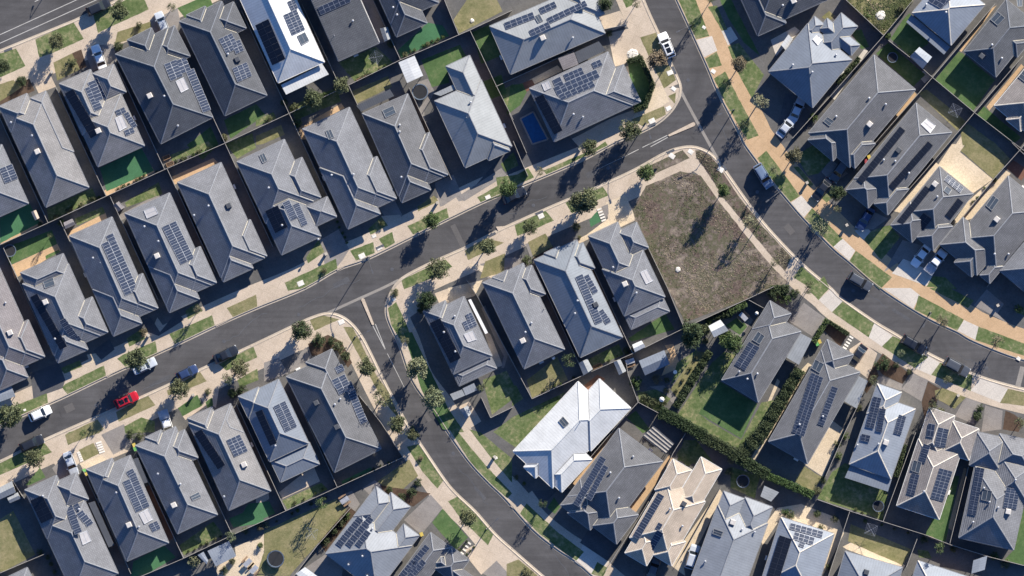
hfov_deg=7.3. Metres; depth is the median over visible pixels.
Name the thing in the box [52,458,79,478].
driveway
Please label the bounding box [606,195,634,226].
paving
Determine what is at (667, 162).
verge
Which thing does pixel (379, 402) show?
street tree
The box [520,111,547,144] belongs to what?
swimming pool
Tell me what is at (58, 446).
driveway
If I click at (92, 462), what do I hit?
path
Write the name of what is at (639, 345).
garden shed
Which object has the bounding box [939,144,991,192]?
paving
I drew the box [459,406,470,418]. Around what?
garden shed
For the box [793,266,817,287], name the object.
verge
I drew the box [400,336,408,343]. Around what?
street tree
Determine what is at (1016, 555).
lawn
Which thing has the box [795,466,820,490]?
lawn
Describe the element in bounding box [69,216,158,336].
house
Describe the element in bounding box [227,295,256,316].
verge
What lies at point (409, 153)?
house
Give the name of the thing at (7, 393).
porch shelter
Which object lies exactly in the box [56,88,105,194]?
boundary fence
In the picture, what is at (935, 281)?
lawn
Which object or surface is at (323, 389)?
house
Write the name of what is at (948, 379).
street tree
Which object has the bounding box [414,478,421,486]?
garden shrub
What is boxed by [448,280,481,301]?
driveway
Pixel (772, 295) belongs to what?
garden shrub
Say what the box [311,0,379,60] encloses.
house
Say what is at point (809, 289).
street tree
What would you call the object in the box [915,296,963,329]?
verge
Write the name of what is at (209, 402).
lawn
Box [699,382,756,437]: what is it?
lawn
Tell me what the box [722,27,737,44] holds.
driveway
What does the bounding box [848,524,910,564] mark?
lawn
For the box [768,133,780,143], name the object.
path
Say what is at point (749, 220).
street tree
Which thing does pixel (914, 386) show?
driveway
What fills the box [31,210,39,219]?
garden shed
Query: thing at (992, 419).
driveway
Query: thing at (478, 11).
lawn
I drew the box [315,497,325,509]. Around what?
street tree
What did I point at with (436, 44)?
boundary fence
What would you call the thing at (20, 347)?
house
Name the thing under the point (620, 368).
garden shed
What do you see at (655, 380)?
garden shrub
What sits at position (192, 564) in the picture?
garden shrub
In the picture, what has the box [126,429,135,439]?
garden shrub
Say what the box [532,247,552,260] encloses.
garden bed
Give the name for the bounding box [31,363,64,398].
driveway
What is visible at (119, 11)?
street tree
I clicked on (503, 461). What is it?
lawn
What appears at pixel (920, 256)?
parked car
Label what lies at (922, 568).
house
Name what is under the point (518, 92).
lawn
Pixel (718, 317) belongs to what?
garden shrub
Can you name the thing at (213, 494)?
boundary fence
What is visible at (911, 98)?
path
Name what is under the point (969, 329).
driveway
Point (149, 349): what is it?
verge
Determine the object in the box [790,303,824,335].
driveway
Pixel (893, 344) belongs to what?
verge
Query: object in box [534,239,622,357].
house
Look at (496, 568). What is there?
driveway
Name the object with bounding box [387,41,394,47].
garden shrub
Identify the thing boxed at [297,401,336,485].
boundary fence
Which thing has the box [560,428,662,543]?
house
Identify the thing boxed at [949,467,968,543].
boundary fence
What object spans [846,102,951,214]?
house
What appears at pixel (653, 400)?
garden shrub
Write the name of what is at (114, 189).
path
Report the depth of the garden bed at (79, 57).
1499.99 m
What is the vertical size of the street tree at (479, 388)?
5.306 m
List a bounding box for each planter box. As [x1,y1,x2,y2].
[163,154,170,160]
[166,161,173,166]
[592,363,601,368]
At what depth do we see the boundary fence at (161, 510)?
1498.41 m
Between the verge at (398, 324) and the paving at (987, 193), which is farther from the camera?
the paving at (987, 193)
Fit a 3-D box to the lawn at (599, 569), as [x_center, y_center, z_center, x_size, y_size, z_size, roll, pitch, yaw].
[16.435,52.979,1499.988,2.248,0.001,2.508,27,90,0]
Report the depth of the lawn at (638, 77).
1499.98 m
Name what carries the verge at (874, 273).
on the footpath at (758, 146)
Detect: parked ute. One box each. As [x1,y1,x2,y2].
[157,409,172,430]
[924,248,947,275]
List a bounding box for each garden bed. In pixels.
[0,79,34,104]
[72,50,85,68]
[308,335,351,366]
[319,507,355,551]
[380,485,430,506]
[417,196,437,210]
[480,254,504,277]
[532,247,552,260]
[824,324,846,345]
[864,365,878,392]
[875,354,907,383]
[922,382,939,419]
[1003,411,1023,431]
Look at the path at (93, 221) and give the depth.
1500.00 m
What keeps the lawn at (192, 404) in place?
on the ground at (21, 508)
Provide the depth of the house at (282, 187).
1496.47 m
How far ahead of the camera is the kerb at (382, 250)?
1500.10 m
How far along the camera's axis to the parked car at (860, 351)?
1498.99 m
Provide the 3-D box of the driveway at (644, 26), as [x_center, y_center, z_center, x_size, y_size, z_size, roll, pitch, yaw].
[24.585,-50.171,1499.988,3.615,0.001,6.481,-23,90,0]
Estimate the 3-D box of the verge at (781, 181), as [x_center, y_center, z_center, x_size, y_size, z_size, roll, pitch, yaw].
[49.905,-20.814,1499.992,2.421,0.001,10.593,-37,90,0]
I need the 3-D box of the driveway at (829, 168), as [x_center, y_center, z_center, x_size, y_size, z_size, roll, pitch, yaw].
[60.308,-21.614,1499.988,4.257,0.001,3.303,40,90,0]
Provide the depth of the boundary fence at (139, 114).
1498.16 m
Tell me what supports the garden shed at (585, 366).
on the ground at (960, 559)
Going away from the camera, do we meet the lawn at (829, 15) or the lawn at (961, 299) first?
the lawn at (961, 299)
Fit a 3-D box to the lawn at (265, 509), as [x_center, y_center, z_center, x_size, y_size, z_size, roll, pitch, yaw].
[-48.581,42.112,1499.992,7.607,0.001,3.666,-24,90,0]
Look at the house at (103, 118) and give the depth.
1496.57 m
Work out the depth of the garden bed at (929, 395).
1500.00 m
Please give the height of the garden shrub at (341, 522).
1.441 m
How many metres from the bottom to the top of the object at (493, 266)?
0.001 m
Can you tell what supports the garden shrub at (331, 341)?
on the garden bed at (315, 350)
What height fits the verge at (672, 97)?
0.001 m
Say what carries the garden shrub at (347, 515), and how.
on the garden bed at (330, 537)
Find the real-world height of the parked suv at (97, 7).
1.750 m
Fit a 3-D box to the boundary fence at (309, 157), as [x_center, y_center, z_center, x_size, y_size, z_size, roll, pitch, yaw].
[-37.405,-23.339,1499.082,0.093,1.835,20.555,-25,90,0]
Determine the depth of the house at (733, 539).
1496.44 m
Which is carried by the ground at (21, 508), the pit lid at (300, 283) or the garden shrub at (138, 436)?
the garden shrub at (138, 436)
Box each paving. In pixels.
[87,353,97,363]
[145,484,173,540]
[216,539,263,575]
[256,493,268,502]
[279,467,319,497]
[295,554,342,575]
[339,491,359,510]
[362,0,389,43]
[363,480,381,493]
[416,79,433,120]
[477,136,578,183]
[511,106,547,142]
[523,80,534,91]
[526,243,533,260]
[577,219,610,243]
[583,375,604,390]
[602,204,608,218]
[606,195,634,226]
[662,344,678,374]
[672,490,721,574]
[744,363,810,471]
[762,504,843,575]
[768,379,779,400]
[771,27,799,54]
[830,49,867,99]
[843,543,904,567]
[892,163,939,212]
[921,71,930,82]
[924,535,946,543]
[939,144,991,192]
[948,468,965,529]
[952,170,1010,223]
[1006,160,1023,179]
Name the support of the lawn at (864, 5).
on the ground at (1006, 291)
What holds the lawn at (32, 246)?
on the ground at (274, 262)
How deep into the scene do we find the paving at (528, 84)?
1499.99 m
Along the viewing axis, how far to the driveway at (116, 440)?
1499.98 m
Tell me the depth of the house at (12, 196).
1496.65 m
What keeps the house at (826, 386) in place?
on the ground at (960, 559)
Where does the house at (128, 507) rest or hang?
on the ground at (21, 508)
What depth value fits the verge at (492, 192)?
1499.99 m
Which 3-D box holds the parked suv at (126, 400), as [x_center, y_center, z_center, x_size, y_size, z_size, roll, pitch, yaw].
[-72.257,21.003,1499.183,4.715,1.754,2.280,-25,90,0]
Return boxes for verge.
[0,49,24,76]
[0,393,47,423]
[0,443,50,474]
[35,22,83,56]
[62,366,105,393]
[65,427,98,444]
[71,420,103,432]
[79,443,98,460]
[94,0,148,32]
[116,396,154,420]
[117,342,156,367]
[167,372,205,394]
[170,315,213,343]
[219,347,256,369]
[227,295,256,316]
[285,259,336,290]
[310,315,338,330]
[344,327,398,416]
[351,242,374,259]
[379,232,394,247]
[388,302,408,338]
[402,260,451,288]
[407,444,442,487]
[408,208,448,233]
[448,497,492,544]
[450,429,511,497]
[465,239,503,259]
[477,186,500,201]
[496,168,533,192]
[515,211,553,235]
[520,503,582,559]
[544,142,606,173]
[566,187,607,212]
[632,106,665,125]
[636,150,688,177]
[640,33,675,87]
[668,93,675,103]
[679,0,708,38]
[695,150,791,270]
[706,52,721,67]
[714,72,758,139]
[758,151,798,201]
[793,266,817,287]
[805,209,841,246]
[811,277,828,299]
[833,301,873,336]
[850,251,891,288]
[882,336,927,367]
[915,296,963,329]
[931,363,972,390]
[975,327,1023,354]
[1000,389,1023,405]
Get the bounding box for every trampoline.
[3,244,15,256]
[266,550,283,567]
[412,84,427,99]
[736,475,749,487]
[872,500,884,511]
[887,52,897,62]
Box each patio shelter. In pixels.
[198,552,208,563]
[208,541,235,565]
[296,567,316,575]
[971,556,986,573]
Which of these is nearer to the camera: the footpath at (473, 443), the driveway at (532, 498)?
the driveway at (532, 498)
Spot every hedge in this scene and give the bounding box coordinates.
[626,54,655,112]
[657,406,707,440]
[672,349,712,409]
[701,434,741,460]
[719,330,732,344]
[729,301,747,314]
[734,424,768,461]
[735,452,770,480]
[761,366,805,431]
[766,473,814,499]
[770,284,789,293]
[811,318,829,343]
[829,320,849,335]
[835,56,861,84]
[893,444,906,477]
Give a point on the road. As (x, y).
(808, 248)
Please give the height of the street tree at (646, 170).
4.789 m
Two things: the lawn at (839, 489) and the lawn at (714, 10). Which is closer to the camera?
the lawn at (714, 10)
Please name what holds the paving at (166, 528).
on the ground at (21, 508)
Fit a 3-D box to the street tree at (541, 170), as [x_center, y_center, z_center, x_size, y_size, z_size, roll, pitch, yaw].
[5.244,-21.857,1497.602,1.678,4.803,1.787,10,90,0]
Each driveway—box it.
[27,55,55,92]
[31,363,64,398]
[45,435,79,464]
[47,388,66,401]
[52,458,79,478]
[75,15,112,51]
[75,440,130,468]
[85,44,116,70]
[94,339,113,359]
[99,411,126,430]
[102,424,130,454]
[104,355,120,376]
[142,312,183,335]
[148,0,179,19]
[149,387,191,407]
[151,8,179,32]
[155,318,173,351]
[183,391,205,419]
[199,364,220,407]
[212,309,232,325]
[251,330,308,362]
[264,358,287,380]
[286,347,310,372]
[320,229,348,265]
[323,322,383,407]
[337,251,355,270]
[379,200,401,216]
[381,215,412,241]
[405,495,441,532]
[435,175,461,206]
[436,481,457,507]
[440,198,463,218]
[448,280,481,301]
[459,168,506,200]
[465,541,496,574]
[469,264,497,277]
[480,257,525,278]
[483,561,506,575]
[487,535,513,563]
[496,225,516,241]
[509,489,526,512]
[526,491,538,507]
[533,489,557,505]
[547,202,569,220]
[575,545,608,574]
[580,528,619,560]
[599,11,625,31]
[602,172,638,226]
[609,28,639,65]
[628,2,658,36]
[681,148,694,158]
[697,36,716,56]
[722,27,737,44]
[776,93,823,143]
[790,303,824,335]
[791,196,811,216]
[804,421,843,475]
[819,288,841,311]
[822,160,847,183]
[834,239,854,259]
[849,341,876,377]
[854,212,887,228]
[855,229,870,239]
[869,324,891,345]
[883,288,919,307]
[884,240,947,271]
[892,259,933,285]
[902,373,927,400]
[915,356,939,374]
[955,398,980,423]
[957,320,977,339]
[971,377,1007,401]
[974,290,1006,322]
[981,405,1002,431]
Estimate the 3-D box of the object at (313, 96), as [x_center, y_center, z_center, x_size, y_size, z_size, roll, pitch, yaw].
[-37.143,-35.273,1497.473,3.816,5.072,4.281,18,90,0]
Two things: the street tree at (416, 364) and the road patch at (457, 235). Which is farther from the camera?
the road patch at (457, 235)
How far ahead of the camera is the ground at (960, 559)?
1500.00 m
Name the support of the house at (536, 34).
on the ground at (274, 262)
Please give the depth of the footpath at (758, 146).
1500.00 m
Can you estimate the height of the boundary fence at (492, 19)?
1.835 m
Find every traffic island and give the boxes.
[361,298,373,324]
[668,122,694,135]
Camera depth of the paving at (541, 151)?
1499.99 m
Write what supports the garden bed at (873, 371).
on the ground at (960, 559)
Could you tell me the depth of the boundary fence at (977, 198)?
1498.16 m
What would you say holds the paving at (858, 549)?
on the ground at (960, 559)
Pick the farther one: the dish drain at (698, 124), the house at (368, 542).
the dish drain at (698, 124)
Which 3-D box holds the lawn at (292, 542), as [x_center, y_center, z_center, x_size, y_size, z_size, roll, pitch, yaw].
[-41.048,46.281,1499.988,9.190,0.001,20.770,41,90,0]
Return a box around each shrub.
[15,76,26,85]
[67,58,76,67]
[114,42,122,50]
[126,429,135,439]
[136,432,143,440]
[139,328,147,336]
[187,555,200,568]
[219,566,228,575]
[221,133,227,140]
[227,389,236,398]
[229,558,235,564]
[236,385,246,394]
[241,527,248,534]
[256,523,263,531]
[280,98,287,105]
[290,102,298,110]
[292,118,301,127]
[311,331,325,346]
[321,537,329,546]
[328,336,335,345]
[330,527,336,534]
[332,340,343,352]
[337,518,345,527]
[340,352,350,360]
[342,512,349,520]
[386,486,392,492]
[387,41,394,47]
[390,288,398,297]
[398,493,405,500]
[406,487,416,497]
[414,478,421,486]
[416,302,423,313]
[521,255,531,264]
[521,565,533,575]
[562,353,575,366]
[572,222,580,230]
[623,346,630,354]
[629,375,642,390]
[640,392,650,400]
[643,401,652,407]
[650,398,656,404]
[652,374,662,383]
[657,397,667,406]
[699,323,710,335]
[712,313,722,320]
[721,308,731,318]
[724,467,733,476]
[766,287,782,301]
[780,294,791,304]
[781,508,788,515]
[787,509,794,519]
[789,289,798,298]
[808,113,817,122]
[814,487,820,494]
[814,510,820,516]
[819,476,826,483]
[830,515,838,522]
[834,452,841,460]
[841,432,849,439]
[863,12,870,19]
[872,20,883,29]
[874,355,890,370]
[897,3,904,10]
[973,411,981,420]
[976,404,983,410]
[990,551,998,559]
[1001,559,1010,568]
[1014,304,1023,313]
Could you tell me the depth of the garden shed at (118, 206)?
1498.05 m
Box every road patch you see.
[64,403,74,412]
[149,375,170,387]
[333,277,349,287]
[422,410,431,421]
[450,224,465,247]
[474,487,485,499]
[586,169,597,177]
[784,223,794,234]
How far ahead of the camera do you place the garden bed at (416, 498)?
1499.99 m
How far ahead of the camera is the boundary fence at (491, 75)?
1498.16 m
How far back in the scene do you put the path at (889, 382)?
1499.98 m
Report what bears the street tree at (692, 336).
on the ground at (960, 559)
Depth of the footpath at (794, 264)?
1499.99 m
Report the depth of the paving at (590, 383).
1500.00 m
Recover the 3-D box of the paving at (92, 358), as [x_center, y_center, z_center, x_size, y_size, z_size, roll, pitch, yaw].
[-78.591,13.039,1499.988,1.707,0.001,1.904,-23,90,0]
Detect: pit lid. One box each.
[297,280,303,286]
[358,253,365,258]
[648,118,655,123]
[717,165,723,172]
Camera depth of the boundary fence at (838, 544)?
1498.16 m
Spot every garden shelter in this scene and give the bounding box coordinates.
[399,56,422,82]
[761,486,778,500]
[910,47,931,68]
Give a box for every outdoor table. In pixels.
[241,556,253,566]
[247,563,259,575]
[338,494,350,506]
[624,355,634,367]
[737,310,749,322]
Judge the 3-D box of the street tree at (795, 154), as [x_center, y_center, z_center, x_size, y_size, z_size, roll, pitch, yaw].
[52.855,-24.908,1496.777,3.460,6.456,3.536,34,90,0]
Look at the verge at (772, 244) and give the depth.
1499.98 m
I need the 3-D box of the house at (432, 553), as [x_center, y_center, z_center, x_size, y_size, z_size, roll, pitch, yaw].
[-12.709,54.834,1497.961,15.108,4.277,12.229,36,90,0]
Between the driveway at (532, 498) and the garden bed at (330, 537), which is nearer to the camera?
the garden bed at (330, 537)
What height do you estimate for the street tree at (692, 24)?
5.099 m
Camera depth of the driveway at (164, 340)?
1499.99 m
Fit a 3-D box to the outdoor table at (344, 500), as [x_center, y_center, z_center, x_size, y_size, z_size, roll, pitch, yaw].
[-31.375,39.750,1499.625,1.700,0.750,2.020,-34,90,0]
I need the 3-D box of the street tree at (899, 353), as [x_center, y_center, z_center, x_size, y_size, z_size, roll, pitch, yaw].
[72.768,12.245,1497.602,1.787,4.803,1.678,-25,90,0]
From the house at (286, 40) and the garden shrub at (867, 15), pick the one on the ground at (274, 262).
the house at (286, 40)
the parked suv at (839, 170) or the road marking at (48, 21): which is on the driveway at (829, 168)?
the parked suv at (839, 170)
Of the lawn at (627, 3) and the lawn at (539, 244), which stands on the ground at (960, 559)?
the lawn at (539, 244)
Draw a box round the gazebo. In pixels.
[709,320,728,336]
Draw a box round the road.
[0,0,1023,575]
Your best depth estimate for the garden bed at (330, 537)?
1499.98 m
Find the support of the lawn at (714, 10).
on the ground at (1006, 291)
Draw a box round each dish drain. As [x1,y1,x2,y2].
[328,279,397,311]
[681,91,720,161]
[1015,366,1023,386]
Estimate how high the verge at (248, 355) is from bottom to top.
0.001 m
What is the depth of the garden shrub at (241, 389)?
1499.09 m
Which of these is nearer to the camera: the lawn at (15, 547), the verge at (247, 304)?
the verge at (247, 304)
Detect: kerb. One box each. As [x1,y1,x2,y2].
[0,0,117,51]
[0,0,681,426]
[0,312,543,575]
[385,145,1023,575]
[675,0,1023,361]
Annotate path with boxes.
[1,219,43,244]
[11,244,60,277]
[67,213,106,237]
[80,455,105,468]
[104,171,153,195]
[118,193,162,220]
[171,158,217,184]
[248,534,263,559]
[299,119,319,139]
[303,104,343,125]
[396,286,419,319]
[435,289,449,302]
[452,402,480,431]
[482,306,507,367]
[484,333,501,366]
[530,66,561,83]
[567,431,614,489]
[630,455,672,512]
[633,85,668,118]
[651,385,676,403]
[733,323,748,337]
[739,313,752,324]
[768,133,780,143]
[875,92,916,143]
[876,376,902,389]
[959,5,996,51]
[987,64,1023,109]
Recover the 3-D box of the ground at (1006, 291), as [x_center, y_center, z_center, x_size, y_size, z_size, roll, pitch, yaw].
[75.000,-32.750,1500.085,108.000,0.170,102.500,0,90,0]
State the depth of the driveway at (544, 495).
1499.99 m
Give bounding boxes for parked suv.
[18,434,44,452]
[85,0,111,16]
[113,391,139,409]
[657,31,675,58]
[684,544,699,569]
[752,162,773,188]
[829,161,847,182]
[847,271,872,291]
[900,334,926,354]
[943,356,970,376]
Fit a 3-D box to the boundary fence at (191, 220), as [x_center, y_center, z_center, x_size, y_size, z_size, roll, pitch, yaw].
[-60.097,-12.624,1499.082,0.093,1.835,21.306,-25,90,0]
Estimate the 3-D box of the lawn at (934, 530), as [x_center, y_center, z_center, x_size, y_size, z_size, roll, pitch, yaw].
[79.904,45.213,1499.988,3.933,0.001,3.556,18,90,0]
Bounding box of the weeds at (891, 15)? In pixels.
[848,0,912,32]
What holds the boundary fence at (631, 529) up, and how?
on the ground at (960, 559)
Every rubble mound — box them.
[627,48,638,57]
[876,10,885,19]
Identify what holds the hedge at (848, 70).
on the ground at (1006, 291)
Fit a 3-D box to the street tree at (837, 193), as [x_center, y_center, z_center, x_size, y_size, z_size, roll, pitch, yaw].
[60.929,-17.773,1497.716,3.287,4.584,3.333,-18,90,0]
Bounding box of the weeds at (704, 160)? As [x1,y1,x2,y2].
[696,152,789,267]
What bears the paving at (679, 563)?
on the ground at (960, 559)
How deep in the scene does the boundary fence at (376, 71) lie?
1498.16 m
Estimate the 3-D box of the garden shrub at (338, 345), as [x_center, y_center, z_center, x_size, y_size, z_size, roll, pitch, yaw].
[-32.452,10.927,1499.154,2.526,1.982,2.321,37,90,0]
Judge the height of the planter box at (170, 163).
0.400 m
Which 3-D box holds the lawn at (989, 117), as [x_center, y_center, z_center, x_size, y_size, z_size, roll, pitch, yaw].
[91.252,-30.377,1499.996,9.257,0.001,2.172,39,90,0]
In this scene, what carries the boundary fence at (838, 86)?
on the ground at (1006, 291)
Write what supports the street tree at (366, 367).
on the verge at (358, 346)
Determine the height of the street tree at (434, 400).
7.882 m
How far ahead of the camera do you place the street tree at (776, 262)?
1497.07 m
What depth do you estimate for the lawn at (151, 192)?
1499.99 m
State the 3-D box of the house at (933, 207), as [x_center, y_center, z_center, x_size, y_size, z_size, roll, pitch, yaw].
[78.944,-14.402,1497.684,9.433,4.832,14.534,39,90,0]
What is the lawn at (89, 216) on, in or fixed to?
on the ground at (274, 262)
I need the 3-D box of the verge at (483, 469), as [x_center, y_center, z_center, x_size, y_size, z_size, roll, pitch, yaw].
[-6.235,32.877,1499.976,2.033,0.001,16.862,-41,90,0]
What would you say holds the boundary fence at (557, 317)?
on the ground at (960, 559)
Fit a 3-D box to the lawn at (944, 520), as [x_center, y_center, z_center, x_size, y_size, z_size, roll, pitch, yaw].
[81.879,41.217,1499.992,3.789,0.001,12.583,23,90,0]
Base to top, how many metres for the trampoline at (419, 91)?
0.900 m
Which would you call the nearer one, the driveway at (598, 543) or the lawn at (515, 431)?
the driveway at (598, 543)
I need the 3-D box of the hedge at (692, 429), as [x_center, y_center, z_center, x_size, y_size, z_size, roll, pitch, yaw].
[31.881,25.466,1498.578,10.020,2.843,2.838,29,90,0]
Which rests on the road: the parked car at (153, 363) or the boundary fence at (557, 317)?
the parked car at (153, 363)
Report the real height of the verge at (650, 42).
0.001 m
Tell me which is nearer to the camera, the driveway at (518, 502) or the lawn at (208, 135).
the driveway at (518, 502)
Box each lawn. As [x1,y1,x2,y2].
[0,80,21,100]
[0,203,38,242]
[0,511,34,571]
[6,230,56,264]
[26,468,44,484]
[45,250,59,258]
[47,188,95,220]
[53,54,79,79]
[61,360,81,373]
[75,207,104,224]
[100,148,153,190]
[115,21,151,42]
[124,417,154,432]
[125,182,161,206]
[127,331,144,346]
[131,546,174,575]
[171,141,212,160]
[178,0,212,17]
[178,395,201,415]
[179,522,222,554]
[186,303,202,318]
[187,127,217,158]
[206,398,212,408]
[224,104,264,137]
[226,133,255,158]
[229,507,264,526]
[237,369,258,385]
[243,501,274,518]
[256,112,275,125]
[256,125,284,144]
[256,499,346,575]
[282,483,327,508]
[288,89,340,119]
[306,240,323,262]
[339,47,392,80]
[341,467,370,483]
[350,76,391,102]
[368,217,387,233]
[378,459,417,488]
[398,23,448,56]
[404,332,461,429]
[418,25,435,39]
[421,45,465,86]
[432,509,467,549]
[443,412,463,431]
[454,0,501,32]
[469,429,511,481]
[472,24,499,63]
[483,75,505,98]
[483,371,513,413]
[494,392,564,447]
[501,152,517,171]
[502,84,512,114]
[507,83,526,113]
[507,559,536,575]
[512,385,522,405]
[527,357,567,397]
[528,234,552,256]
[547,498,559,513]
[588,344,623,365]
[589,211,600,226]
[591,562,606,575]
[623,0,632,7]
[627,411,649,432]
[628,61,649,107]
[628,314,673,340]
[637,390,670,411]
[671,350,696,383]
[671,351,703,396]
[676,448,691,465]
[677,352,772,447]
[677,440,713,463]
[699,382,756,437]
[708,6,726,30]
[720,0,759,55]
[726,318,746,334]
[728,43,763,97]
[731,467,759,498]
[794,167,812,187]
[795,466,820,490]
[798,145,829,175]
[817,463,887,519]
[822,11,834,19]
[822,190,833,202]
[847,0,909,33]
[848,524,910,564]
[853,29,868,48]
[864,225,899,259]
[876,43,924,86]
[891,13,927,54]
[917,549,931,558]
[919,89,965,129]
[926,518,944,540]
[927,276,955,288]
[930,287,973,307]
[935,52,994,110]
[935,388,965,408]
[938,476,958,541]
[960,124,990,144]
[961,141,1009,177]
[977,107,1020,143]
[1005,508,1023,564]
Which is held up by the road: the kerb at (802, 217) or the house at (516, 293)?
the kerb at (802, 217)
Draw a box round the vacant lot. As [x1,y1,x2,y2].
[633,171,787,321]
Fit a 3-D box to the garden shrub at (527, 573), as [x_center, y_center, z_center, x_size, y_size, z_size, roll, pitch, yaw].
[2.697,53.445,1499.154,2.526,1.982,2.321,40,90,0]
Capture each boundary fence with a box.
[0,118,47,221]
[0,223,47,244]
[3,248,48,344]
[48,196,105,222]
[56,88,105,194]
[60,220,104,316]
[83,471,131,573]
[107,170,162,195]
[110,196,157,298]
[114,60,164,169]
[136,455,183,557]
[165,143,224,169]
[167,169,214,271]
[197,459,231,532]
[225,144,272,245]
[226,113,288,142]
[236,404,285,510]
[241,10,288,112]
[289,114,332,207]
[294,508,350,575]
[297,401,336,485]
[302,5,335,76]
[339,457,402,486]
[349,60,399,84]
[358,394,402,456]
[401,30,469,59]
[409,88,451,179]
[467,281,531,397]
[470,31,512,118]
[471,10,511,29]
[498,51,573,85]
[537,274,578,362]
[591,402,637,455]
[594,270,632,352]
[605,476,662,570]
[635,221,682,324]
[684,489,719,551]
[696,286,773,322]
[792,35,883,138]
[817,499,882,521]
[825,397,861,475]
[828,511,849,575]
[846,0,882,34]
[853,77,932,170]
[883,432,915,520]
[888,40,931,76]
[909,112,974,188]
[933,4,994,76]
[933,78,973,111]
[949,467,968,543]
[952,545,1023,565]
[957,179,993,223]
[975,56,1022,111]
[975,113,1023,150]
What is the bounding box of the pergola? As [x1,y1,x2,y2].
[643,426,673,453]
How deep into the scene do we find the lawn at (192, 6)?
1499.98 m
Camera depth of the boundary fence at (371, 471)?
1498.16 m
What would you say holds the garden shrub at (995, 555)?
on the ground at (960, 559)
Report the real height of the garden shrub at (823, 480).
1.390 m
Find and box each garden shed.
[0,481,15,498]
[7,492,20,502]
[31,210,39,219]
[64,219,74,228]
[113,201,123,211]
[380,27,390,41]
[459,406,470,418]
[579,359,592,374]
[614,360,625,374]
[632,340,644,351]
[639,350,669,374]
[781,34,792,49]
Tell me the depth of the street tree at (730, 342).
1496.44 m
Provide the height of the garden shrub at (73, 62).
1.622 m
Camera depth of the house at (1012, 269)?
1496.78 m
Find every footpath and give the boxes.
[0,0,217,83]
[0,88,678,414]
[0,315,359,486]
[345,340,539,575]
[387,303,623,575]
[389,148,692,305]
[616,0,677,88]
[678,0,1023,358]
[689,149,1023,413]
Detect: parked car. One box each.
[62,451,78,474]
[91,44,106,69]
[132,357,157,374]
[213,345,238,363]
[501,186,526,204]
[646,556,660,575]
[775,116,795,138]
[789,97,804,121]
[811,177,832,201]
[848,343,867,367]
[856,206,875,230]
[910,244,930,267]
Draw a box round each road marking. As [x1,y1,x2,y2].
[0,0,75,34]
[1,0,95,42]
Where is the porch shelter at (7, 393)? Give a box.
[0,386,15,401]
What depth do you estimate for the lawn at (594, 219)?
1499.99 m
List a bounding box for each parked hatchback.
[28,405,52,421]
[154,11,168,30]
[175,364,198,380]
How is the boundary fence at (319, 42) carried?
on the ground at (274, 262)
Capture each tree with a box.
[0,58,10,74]
[0,402,23,428]
[23,448,43,468]
[47,32,63,49]
[108,0,129,20]
[123,347,150,372]
[166,3,175,11]
[169,378,190,399]
[193,305,202,314]
[221,372,233,385]
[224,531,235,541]
[230,358,249,378]
[291,320,312,341]
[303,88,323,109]
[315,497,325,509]
[334,75,349,94]
[357,356,376,376]
[372,387,391,406]
[387,414,405,433]
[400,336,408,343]
[405,356,427,379]
[405,425,419,440]
[416,291,436,310]
[420,385,445,413]
[421,212,439,229]
[425,257,449,279]
[459,509,476,529]
[477,238,495,255]
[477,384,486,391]
[499,179,516,196]
[523,218,538,234]
[536,166,544,174]
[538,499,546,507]
[567,187,598,214]
[579,138,597,156]
[597,0,613,10]
[619,119,641,141]
[632,0,640,7]
[636,162,654,180]
[646,49,668,69]
[680,318,703,349]
[688,21,694,30]
[716,183,730,198]
[718,332,743,354]
[730,55,746,73]
[739,117,749,128]
[743,215,755,228]
[752,92,768,109]
[769,164,776,173]
[770,256,778,266]
[785,145,802,164]
[804,281,813,287]
[804,285,812,293]
[811,218,830,235]
[829,186,846,201]
[834,205,841,212]
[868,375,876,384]
[897,349,905,356]
[928,399,936,410]
[934,541,943,553]
[936,314,949,328]
[944,376,952,383]
[991,335,1004,348]
[1014,417,1023,428]
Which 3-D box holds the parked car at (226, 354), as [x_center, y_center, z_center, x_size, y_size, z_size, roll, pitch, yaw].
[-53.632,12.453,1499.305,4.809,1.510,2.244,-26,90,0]
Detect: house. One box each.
[0,90,88,207]
[0,144,28,216]
[0,268,44,389]
[9,567,31,575]
[20,253,107,362]
[24,472,118,575]
[59,64,144,166]
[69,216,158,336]
[86,455,168,560]
[115,25,212,143]
[124,193,216,312]
[135,426,217,533]
[177,162,266,281]
[179,1,266,115]
[187,403,270,510]
[236,139,336,254]
[238,379,319,481]
[240,0,327,93]
[286,349,381,472]
[302,107,396,228]
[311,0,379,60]
[325,486,418,575]
[356,89,447,202]
[379,0,438,36]
[398,532,471,575]
[423,296,496,399]
[434,55,511,167]
[482,263,564,368]
[489,0,605,74]
[513,379,630,491]
[529,41,640,141]
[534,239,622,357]
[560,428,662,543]
[588,222,669,329]
[624,456,721,565]
[691,491,772,575]
[721,300,811,402]
[741,0,826,35]
[762,517,834,575]
[768,13,859,107]
[768,339,867,463]
[807,54,914,168]
[838,551,902,575]
[845,383,915,491]
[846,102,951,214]
[890,166,973,250]
[896,407,979,519]
[907,0,984,53]
[913,560,966,575]
[940,175,1023,282]
[958,431,1023,549]
[964,0,1023,76]
[994,69,1023,131]
[1000,241,1023,291]

